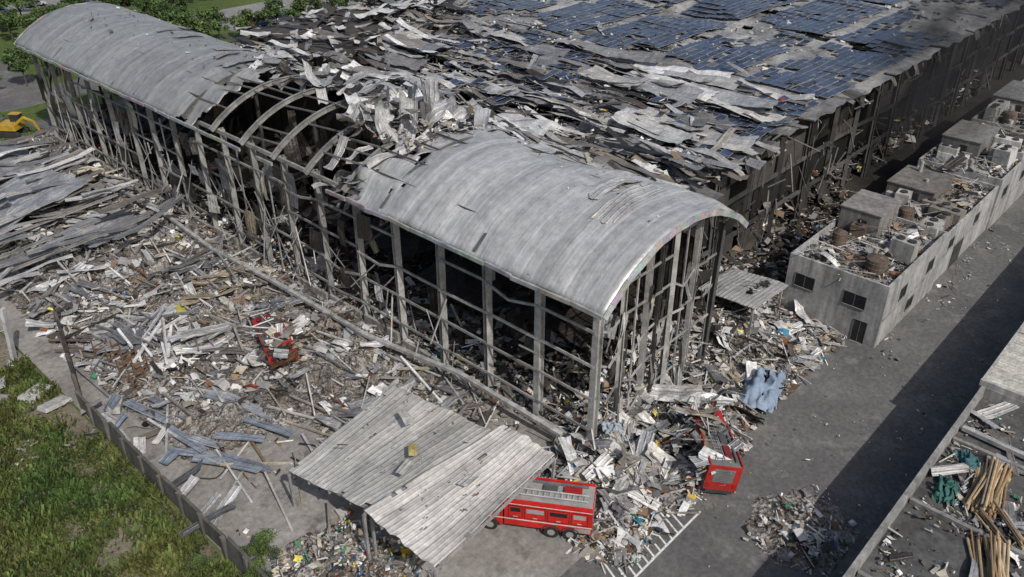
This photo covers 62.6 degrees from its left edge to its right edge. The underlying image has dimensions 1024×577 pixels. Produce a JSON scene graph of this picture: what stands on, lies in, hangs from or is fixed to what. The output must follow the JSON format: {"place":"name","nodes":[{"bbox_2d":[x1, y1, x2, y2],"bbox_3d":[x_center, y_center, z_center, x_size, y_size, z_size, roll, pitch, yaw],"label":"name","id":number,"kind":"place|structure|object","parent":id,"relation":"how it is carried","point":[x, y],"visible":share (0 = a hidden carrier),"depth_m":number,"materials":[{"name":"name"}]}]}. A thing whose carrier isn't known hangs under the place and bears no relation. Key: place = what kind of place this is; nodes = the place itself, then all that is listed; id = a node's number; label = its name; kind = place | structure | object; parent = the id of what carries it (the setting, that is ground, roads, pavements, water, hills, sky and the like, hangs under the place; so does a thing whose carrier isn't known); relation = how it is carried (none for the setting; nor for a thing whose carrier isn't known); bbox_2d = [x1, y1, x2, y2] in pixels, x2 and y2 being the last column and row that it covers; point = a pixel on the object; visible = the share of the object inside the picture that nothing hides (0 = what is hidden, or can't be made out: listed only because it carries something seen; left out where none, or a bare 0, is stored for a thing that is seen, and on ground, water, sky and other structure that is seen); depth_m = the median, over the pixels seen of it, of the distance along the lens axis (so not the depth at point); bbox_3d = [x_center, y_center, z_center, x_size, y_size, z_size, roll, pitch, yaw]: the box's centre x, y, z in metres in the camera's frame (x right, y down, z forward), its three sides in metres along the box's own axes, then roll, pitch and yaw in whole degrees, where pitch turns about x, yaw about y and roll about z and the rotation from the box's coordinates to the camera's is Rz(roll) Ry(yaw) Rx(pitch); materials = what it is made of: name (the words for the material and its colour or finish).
{"place":"outdoors","nodes":[
{"label":"outdoors","id":0,"kind":"place"},
{"bbox_2d":[0,0,4,10],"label":"tree","id":1,"kind":"object","parent":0,"point":[2,7],"visible":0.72,"depth_m":175.52,"materials":[{"name":"green plant"}]},
{"bbox_2d":[0,61,45,95],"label":"access road","id":2,"kind":"structure","parent":0,"point":[11,82],"depth_m":147.43,"materials":[{"name":"grey asphalt"}]},
{"bbox_2d":[0,77,102,112],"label":"access road","id":3,"kind":"structure","parent":0,"point":[19,100],"depth_m":140.85,"materials":[{"name":"grey asphalt"}]},
{"bbox_2d":[5,0,99,14],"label":"highway","id":4,"kind":"structure","parent":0,"point":[26,10],"depth_m":197.56,"materials":[{"name":"grey asphalt"}]},
{"bbox_2d":[26,0,46,7],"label":"parked car","id":5,"kind":"object","parent":4,"relation":"on","point":[38,2],"visible":0.66,"depth_m":197.12,"materials":[{"name":"paint"}]},
{"bbox_2d":[0,2,236,82],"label":"lawn","id":6,"kind":"structure","parent":0,"point":[5,40],"depth_m":172.17,"materials":[{"name":"green plant"}]},
{"bbox_2d":[0,12,22,40],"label":"tree","id":7,"kind":"object","parent":6,"relation":"on","point":[13,19],"visible":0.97,"depth_m":168.93,"materials":[{"name":"green plant"}]},
{"bbox_2d":[0,46,33,86],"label":"tree","id":8,"kind":"object","parent":6,"relation":"on","point":[21,66],"visible":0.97,"depth_m":142.50,"materials":[{"name":"green plant"}]},
{"bbox_2d":[0,0,36,25],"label":"tree","id":9,"kind":"object","parent":6,"relation":"on","point":[17,4],"visible":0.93,"depth_m":177.86,"materials":[{"name":"green plant"}]},
{"bbox_2d":[12,33,29,53],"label":"tree","id":10,"kind":"object","parent":6,"relation":"on","point":[15,38],"visible":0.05,"depth_m":158.01,"materials":[{"name":"green plant"}]},
{"bbox_2d":[20,11,41,28],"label":"tree","id":11,"kind":"object","parent":6,"relation":"on","point":[33,17],"visible":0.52,"depth_m":164.40,"materials":[{"name":"green plant"}]},
{"bbox_2d":[31,5,45,16],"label":"tree","id":12,"kind":"object","parent":6,"relation":"on","point":[37,8],"visible":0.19,"depth_m":172.37,"materials":[{"name":"green plant"}]},
{"bbox_2d":[30,55,56,77],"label":"tree","id":13,"kind":"object","parent":6,"relation":"on","point":[45,63],"visible":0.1,"depth_m":147.83,"materials":[{"name":"green plant"}]},
{"bbox_2d":[38,5,55,14],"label":"tree","id":14,"kind":"object","parent":6,"relation":"on","point":[46,10],"visible":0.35,"depth_m":171.99,"materials":[{"name":"green plant"}]},
{"bbox_2d":[53,2,70,9],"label":"tree","id":15,"kind":"object","parent":6,"relation":"on","point":[61,6],"visible":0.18,"depth_m":173.30,"materials":[{"name":"green plant"}]},
{"bbox_2d":[56,0,81,5],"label":"tree","id":16,"kind":"object","parent":6,"relation":"on","point":[72,2],"visible":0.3,"depth_m":179.17,"materials":[{"name":"green plant"}]},
{"bbox_2d":[92,0,121,5],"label":"tree","id":17,"kind":"object","parent":6,"relation":"on","point":[115,2],"visible":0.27,"depth_m":178.35,"materials":[{"name":"green plant"}]},
{"bbox_2d":[119,0,130,6],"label":"tree","id":18,"kind":"object","parent":6,"relation":"on","point":[128,4],"visible":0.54,"depth_m":188.41,"materials":[{"name":"green plant"}]},
{"bbox_2d":[131,0,154,15],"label":"tree","id":19,"kind":"object","parent":6,"relation":"on","point":[144,3],"visible":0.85,"depth_m":178.81,"materials":[{"name":"green plant"}]},
{"bbox_2d":[135,0,153,11],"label":"tree","id":20,"kind":"object","parent":6,"relation":"on","point":[138,7],"visible":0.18,"depth_m":183.99,"materials":[{"name":"green plant"}]},
{"bbox_2d":[149,0,164,15],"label":"tree","id":21,"kind":"object","parent":6,"relation":"on","point":[155,1],"visible":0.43,"depth_m":183.06,"materials":[{"name":"green plant"}]},
{"bbox_2d":[151,1,173,21],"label":"tree","id":22,"kind":"object","parent":6,"relation":"on","point":[162,7],"visible":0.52,"depth_m":171.29,"materials":[{"name":"green plant"}]},
{"bbox_2d":[159,0,188,6],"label":"tree","id":23,"kind":"object","parent":6,"relation":"on","point":[180,3],"visible":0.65,"depth_m":181.66,"materials":[{"name":"green plant"}]},
{"bbox_2d":[158,10,197,28],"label":"tree","id":24,"kind":"object","parent":6,"relation":"on","point":[173,17],"visible":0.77,"depth_m":161.34,"materials":[{"name":"green plant"}]},
{"bbox_2d":[166,4,189,23],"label":"tree","id":25,"kind":"object","parent":6,"relation":"on","point":[179,9],"visible":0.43,"depth_m":170.42,"materials":[{"name":"green plant"}]},
{"bbox_2d":[181,17,209,34],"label":"tree","id":26,"kind":"object","parent":6,"relation":"on","point":[202,26],"visible":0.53,"depth_m":162.85,"materials":[{"name":"green plant"}]},
{"bbox_2d":[189,5,222,35],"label":"tree","id":27,"kind":"object","parent":6,"relation":"on","point":[205,15],"visible":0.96,"depth_m":164.13,"materials":[{"name":"green plant"}]},
{"bbox_2d":[210,11,229,39],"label":"tree","id":28,"kind":"object","parent":6,"relation":"on","point":[221,17],"visible":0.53,"depth_m":168.86,"materials":[{"name":"green plant"}]},
{"bbox_2d":[28,98,234,135],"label":"site pavement","id":29,"kind":"structure","parent":0,"point":[43,123],"depth_m":130.85,"materials":[{"name":"concrete"}]},
{"bbox_2d":[0,0,575,575],"bbox_3d":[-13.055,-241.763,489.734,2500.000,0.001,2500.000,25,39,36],"label":"ground","id":30,"kind":"structure","parent":0,"point":[36,112],"depth_m":137.80,"materials":[{"name":"green plant"}]},
{"bbox_2d":[0,112,44,137],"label":"excavator","id":31,"kind":"object","parent":30,"relation":"on","point":[15,122],"visible":0.9,"depth_m":124.21,"materials":[{"name":"paint"}]},
{"bbox_2d":[0,333,240,576],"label":"soil strip","id":32,"kind":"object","parent":30,"relation":"on","point":[81,422],"depth_m":62.24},
{"bbox_2d":[0,376,123,413],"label":"concrete slabs","id":33,"kind":"structure","parent":32,"relation":"on","point":[53,404],"depth_m":70.75,"materials":[{"name":"grey concrete"}]},
{"bbox_2d":[97,517,114,530],"bbox_3d":[-28.369,16.509,58.827,1.202,1.106,0.909,-6,31,-10],"label":"bush","id":34,"kind":"object","parent":32,"relation":"on","point":[104,521],"visible":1,"depth_m":58.69,"materials":[{"name":"green plant"}]},
{"bbox_2d":[187,555,208,571],"bbox_3d":[-20.739,18.207,55.707,1.136,1.410,1.502,24,38,34],"label":"bush","id":35,"kind":"object","parent":32,"relation":"on","point":[197,560],"visible":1,"depth_m":55.51,"materials":[{"name":"green plant"}]},
{"bbox_2d":[0,112,242,576],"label":"weeds","id":36,"kind":"object","parent":30,"relation":"on","point":[159,534],"visible":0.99,"depth_m":60.51,"materials":[{"name":"green plant"}]},
{"bbox_2d":[229,15,247,36],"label":"tree","id":37,"kind":"object","parent":30,"relation":"on","point":[241,21],"visible":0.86,"depth_m":170.50,"materials":[{"name":"green plant"}]},
{"bbox_2d":[236,8,264,30],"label":"tree","id":38,"kind":"object","parent":30,"relation":"on","point":[248,15],"visible":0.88,"depth_m":172.36,"materials":[{"name":"green plant"}]},
{"bbox_2d":[239,555,273,576],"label":"bush","id":39,"kind":"object","parent":30,"relation":"on","point":[251,572],"visible":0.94,"depth_m":54.05,"materials":[{"name":"green plant"}]},
{"bbox_2d":[256,4,280,27],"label":"tree","id":40,"kind":"object","parent":30,"relation":"on","point":[267,11],"visible":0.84,"depth_m":173.69,"materials":[{"name":"green plant"}]},
{"bbox_2d":[264,0,290,25],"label":"tree","id":41,"kind":"object","parent":30,"relation":"on","point":[269,3],"visible":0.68,"depth_m":176.35,"materials":[{"name":"green plant"}]},
{"bbox_2d":[193,0,380,32],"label":"car park","id":42,"kind":"structure","parent":30,"relation":"on","point":[230,12],"depth_m":194.08,"materials":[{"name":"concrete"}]},
{"bbox_2d":[256,19,267,25],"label":"parked car","id":43,"kind":"object","parent":42,"relation":"on","point":[261,23],"visible":0.41,"depth_m":180.65,"materials":[{"name":"paint"}]},
{"bbox_2d":[307,7,324,13],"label":"parked car","id":44,"kind":"object","parent":42,"relation":"on","point":[322,11],"visible":0.41,"depth_m":190.26,"materials":[{"name":"paint"}]},
{"bbox_2d":[285,8,307,21],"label":"tree","id":45,"kind":"object","parent":30,"relation":"on","point":[293,12],"visible":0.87,"depth_m":178.05,"materials":[{"name":"green plant"}]},
{"bbox_2d":[0,134,601,576],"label":"concrete yard","id":46,"kind":"structure","parent":30,"relation":"on","point":[504,550],"depth_m":61.55,"materials":[{"name":"grey concrete"}]},
{"bbox_2d":[51,302,80,393],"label":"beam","id":47,"kind":"structure","parent":46,"relation":"on","point":[69,362],"depth_m":72.84,"materials":[{"name":"metal"}]},
{"bbox_2d":[74,390,267,576],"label":"boundary wall","id":48,"kind":"structure","parent":46,"relation":"on","point":[192,512],"depth_m":60.91,"materials":[{"name":"concrete"}]},
{"bbox_2d":[236,527,282,564],"bbox_3d":[-16.809,17.339,55.959,3.004,2.641,2.272,-8,32,-13],"label":"bush","id":49,"kind":"object","parent":46,"relation":"on","point":[259,544],"visible":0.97,"depth_m":55.62,"materials":[{"name":"green plant"}]},
{"bbox_2d":[252,314,298,368],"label":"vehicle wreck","id":50,"kind":"object","parent":46,"relation":"on","point":[270,358],"visible":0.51,"depth_m":74.64,"materials":[{"name":"paint"}]},
{"bbox_2d":[287,385,491,552],"bbox_3d":[-8.909,12.841,61.224,10.780,4.937,11.980,25,39,36],"label":"collapsed canopy","id":51,"kind":"object","parent":46,"relation":"on","point":[319,466],"visible":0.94,"depth_m":60.29,"materials":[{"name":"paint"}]},
{"bbox_2d":[362,424,555,576],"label":"collapsed canopy","id":52,"kind":"object","parent":46,"relation":"on","point":[449,522],"visible":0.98,"depth_m":55.55,"materials":[{"name":"metal"}]},
{"bbox_2d":[483,476,595,539],"bbox_3d":[1.474,15.163,58.974,8.620,3.242,3.060,5,31,9],"label":"fire truck","id":53,"kind":"object","parent":46,"relation":"on","point":[552,508],"visible":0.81,"depth_m":57.77,"materials":[{"name":"paint"}]},
{"bbox_2d":[289,0,315,16],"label":"tree","id":54,"kind":"object","parent":30,"relation":"on","point":[299,6],"visible":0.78,"depth_m":178.99,"materials":[{"name":"green plant"}]},
{"bbox_2d":[307,0,321,13],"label":"tree","id":55,"kind":"object","parent":30,"relation":"on","point":[315,6],"visible":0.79,"depth_m":183.18,"materials":[{"name":"green plant"}]},
{"bbox_2d":[316,0,338,9],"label":"tree","id":56,"kind":"object","parent":30,"relation":"on","point":[333,3],"visible":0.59,"depth_m":183.57,"materials":[{"name":"green plant"}]},
{"bbox_2d":[328,0,348,12],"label":"tree","id":57,"kind":"object","parent":30,"relation":"on","point":[342,3],"visible":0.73,"depth_m":187.19,"materials":[{"name":"green plant"}]},
{"bbox_2d":[13,2,748,445],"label":"burnt factory hall","id":58,"kind":"structure","parent":30,"relation":"on","point":[487,212],"depth_m":76.02,"materials":[{"name":"paint"}]},
{"bbox_2d":[243,0,1023,278],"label":"burnt steel frame","id":59,"kind":"object","parent":30,"relation":"on","point":[740,232],"visible":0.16,"depth_m":108.51,"materials":[{"name":"metal"}]},
{"bbox_2d":[259,0,1023,183],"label":"roof deck","id":60,"kind":"structure","parent":59,"relation":"on","point":[943,24],"depth_m":119.72,"materials":[{"name":"grey metal"}]},
{"bbox_2d":[250,7,435,66],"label":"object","id":61,"kind":"structure","parent":60,"relation":"on","point":[317,45],"depth_m":121.64,"materials":[{"name":"metal"}]},
{"bbox_2d":[235,0,475,63],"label":"sheets","id":62,"kind":"object","parent":60,"relation":"on","point":[373,14],"visible":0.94,"depth_m":121.70,"materials":[{"name":"grey metal"}]},
{"bbox_2d":[221,0,1009,199],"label":"torn roof sheets","id":63,"kind":"object","parent":60,"relation":"on","point":[397,63],"visible":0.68,"depth_m":99.21,"materials":[{"name":"grey metal"}]},
{"bbox_2d":[234,0,1004,183],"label":"roof debris","id":64,"kind":"object","parent":60,"relation":"on","point":[666,172],"visible":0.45,"depth_m":109.25,"materials":[{"name":"grey metal"}]},
{"bbox_2d":[375,0,1012,163],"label":"solar panels","id":65,"kind":"object","parent":60,"relation":"on","point":[853,58],"visible":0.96,"depth_m":117.78,"materials":[{"name":"blue glass"}]},
{"bbox_2d":[0,112,1023,576],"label":"rubble field","id":66,"kind":"structure","parent":0,"point":[630,540],"depth_m":74.75,"materials":[{"name":"grey concrete"}]},
{"bbox_2d":[0,126,185,286],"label":"sheets","id":67,"kind":"object","parent":66,"relation":"on","point":[30,187],"visible":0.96,"depth_m":98.53,"materials":[{"name":"grey metal"}]},
{"bbox_2d":[0,136,150,273],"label":"rafters","id":68,"kind":"object","parent":67,"relation":"on","point":[80,227],"visible":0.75,"depth_m":94.61,"materials":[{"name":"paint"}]},
{"bbox_2d":[0,265,186,362],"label":"fallen posts","id":69,"kind":"object","parent":66,"relation":"on","point":[8,333],"visible":0.85,"depth_m":75.55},
{"bbox_2d":[90,337,149,388],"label":"timber rack","id":70,"kind":"object","parent":66,"relation":"on","point":[141,369],"visible":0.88,"depth_m":73.74,"materials":[{"name":"rusted wood"}]},
{"bbox_2d":[80,370,293,539],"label":"leaning sheets","id":71,"kind":"object","parent":66,"relation":"on","point":[199,452],"visible":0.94,"depth_m":65.90,"materials":[{"name":"grey metal"}]},
{"bbox_2d":[326,397,500,529],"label":"canopy litter","id":72,"kind":"object","parent":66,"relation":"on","point":[374,434],"visible":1,"depth_m":57.85,"materials":[{"name":"grey"}]},
{"bbox_2d":[395,409,478,486],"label":"debris pieces","id":73,"kind":"object","parent":72,"relation":"on","point":[408,464],"visible":1,"depth_m":57.59,"materials":[{"name":"grey metal"}]},
{"bbox_2d":[0,123,841,533],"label":"fallen roof sheets","id":74,"kind":"object","parent":66,"relation":"on","point":[644,447],"visible":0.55,"depth_m":75.81,"materials":[{"name":"grey metal"}]},
{"bbox_2d":[0,144,846,541],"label":"fallen steel beams","id":75,"kind":"structure","parent":66,"relation":"on","point":[152,318],"depth_m":76.11,"materials":[{"name":"grey metal"}]},
{"bbox_2d":[47,149,802,518],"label":"tangled cables","id":76,"kind":"object","parent":66,"relation":"on","point":[553,421],"visible":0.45,"depth_m":69.77,"materials":[{"name":"paint"}]},
{"bbox_2d":[238,295,715,489],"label":"wreck bars","id":77,"kind":"object","parent":66,"relation":"on","point":[689,439],"visible":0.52,"depth_m":64.64,"materials":[{"name":"metal"}]},
{"bbox_2d":[257,303,730,494],"bbox_3d":[-3.751,8.132,70.576,45.835,3.283,8.569,12,33,18],"label":"wreck debris","id":78,"kind":"object","parent":66,"relation":"on","point":[692,485],"visible":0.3,"depth_m":64.50,"materials":[{"name":"metal"}]},
{"bbox_2d":[248,301,743,473],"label":"wreck sheets","id":79,"kind":"object","parent":66,"relation":"on","point":[698,458],"visible":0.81,"depth_m":72.75,"materials":[{"name":"metal"}]},
{"bbox_2d":[601,418,624,442],"bbox_3d":[7.872,10.794,64.773,1.732,0.774,2.528,-5,31,-9],"label":"grey tarpaulin","id":80,"kind":"object","parent":66,"relation":"on","point":[614,425],"visible":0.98,"depth_m":64.82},
{"bbox_2d":[684,408,743,494],"bbox_3d":[15.214,12.168,64.296,3.060,3.242,7.620,8,28,-4],"label":"fire truck","id":81,"kind":"object","parent":66,"relation":"on","point":[722,475],"visible":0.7,"depth_m":61.23,"materials":[{"name":"paint"}]},
{"bbox_2d":[737,366,785,412],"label":"blue tarpaulin","id":82,"kind":"object","parent":66,"relation":"on","point":[755,386],"visible":0.99,"depth_m":70.78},
{"bbox_2d":[219,60,1023,276],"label":"factory floor","id":83,"kind":"structure","parent":0,"point":[877,176],"depth_m":121.47,"materials":[{"name":"grey concrete"}]},
{"bbox_2d":[234,0,1023,284],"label":"walls","id":84,"kind":"structure","parent":83,"relation":"on","point":[731,188],"depth_m":109.25,"materials":[{"name":"metal"}]},
{"bbox_2d":[660,69,989,313],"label":"wall debris","id":85,"kind":"object","parent":84,"relation":"attached to","point":[782,212],"depth_m":111.75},
{"bbox_2d":[560,193,1023,576],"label":"site pavement","id":86,"kind":"structure","parent":0,"point":[869,398],"depth_m":69.17,"materials":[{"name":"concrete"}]},
{"bbox_2d":[566,507,700,576],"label":"road markings","id":87,"kind":"object","parent":86,"relation":"on","point":[658,548],"visible":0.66,"depth_m":57.75,"materials":[{"name":"paint"}]},
{"bbox_2d":[698,267,788,336],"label":"loading canopy","id":88,"kind":"object","parent":86,"relation":"on","point":[733,286],"visible":0.81,"depth_m":79.43,"materials":[{"name":"paint"}]},
{"bbox_2d":[780,80,1023,348],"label":"walls","id":89,"kind":"structure","parent":86,"relation":"on","point":[883,314],"depth_m":81.29,"materials":[{"name":"concrete"}]},
{"bbox_2d":[793,169,1023,343],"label":"windows","id":90,"kind":"structure","parent":89,"relation":"attached to","point":[856,301],"depth_m":79.37,"materials":[{"name":"glass"}]},
{"bbox_2d":[798,115,1023,284],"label":"rooftop debris","id":91,"kind":"object","parent":89,"relation":"on","point":[983,192],"visible":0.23,"depth_m":83.94,"materials":[{"name":"grey concrete"}]},
{"bbox_2d":[802,80,1023,279],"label":"rooftop equipment","id":92,"kind":"object","parent":89,"relation":"on","point":[863,212],"visible":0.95,"depth_m":91.30,"materials":[{"name":"concrete"}]},
{"bbox_2d":[810,119,1023,279],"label":"rooftop sheets","id":93,"kind":"object","parent":89,"relation":"on","point":[955,162],"visible":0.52,"depth_m":92.17,"materials":[{"name":"grey metal"}]},
{"bbox_2d":[843,333,1023,576],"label":"walls","id":94,"kind":"structure","parent":0,"point":[946,544],"depth_m":52.96,"materials":[{"name":"concrete"}]},
{"bbox_2d":[931,473,959,507],"bbox_3d":[28.409,13.050,55.052,1.724,1.021,2.844,17,35,27],"label":"green tarpaulin","id":95,"kind":"object","parent":94,"relation":"on","point":[948,484],"visible":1,"depth_m":54.70,"materials":[{"name":"teal fabric"}]},
{"bbox_2d":[869,404,1023,576],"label":"roof litter","id":96,"kind":"object","parent":94,"relation":"on","point":[937,567],"visible":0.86,"depth_m":52.84,"materials":[{"name":"grey"}]},
{"bbox_2d":[856,425,1023,576],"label":"roof beams","id":97,"kind":"structure","parent":96,"relation":"on","point":[964,526],"depth_m":56.82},
{"bbox_2d":[889,401,1023,576],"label":"roof sheets","id":98,"kind":"object","parent":96,"relation":"on","point":[1002,408],"visible":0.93,"depth_m":56.77,"materials":[{"name":"grey metal"}]},
{"bbox_2d":[953,449,981,472],"bbox_3d":[31.265,11.649,57.415,1.520,0.942,2.301,-8,32,-13],"label":"teal tarpaulin","id":99,"kind":"object","parent":96,"relation":"on","point":[971,460],"visible":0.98,"depth_m":57.20,"materials":[{"name":"teal fabric"}]},
{"bbox_2d":[966,528,1010,576],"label":"timber pile","id":100,"kind":"object","parent":96,"relation":"on","point":[997,560],"visible":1,"depth_m":50.10,"materials":[{"name":"brown wood"}]},
{"bbox_2d":[973,500,1023,551],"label":"timber pile","id":101,"kind":"object","parent":96,"relation":"on","point":[1018,537],"visible":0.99,"depth_m":52.20,"materials":[{"name":"brown wood"}]},
{"bbox_2d":[963,456,1012,519],"bbox_3d":[31.315,12.816,55.154,2.367,1.000,6.016,19,36,28],"label":"timber pile","id":102,"kind":"object","parent":94,"relation":"on","point":[989,485],"visible":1,"depth_m":54.77,"materials":[{"name":"brown wood"}]},
{"bbox_2d":[978,322,1023,401],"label":"roof trim","id":103,"kind":"structure","parent":94,"relation":"on","point":[1006,391],"depth_m":63.12,"materials":[{"name":"concrete"}]},
{"bbox_2d":[986,327,1023,393],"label":"sheet roof","id":104,"kind":"structure","parent":103,"relation":"attached to","point":[1007,371],"depth_m":64.88,"materials":[{"name":"grey metal"}]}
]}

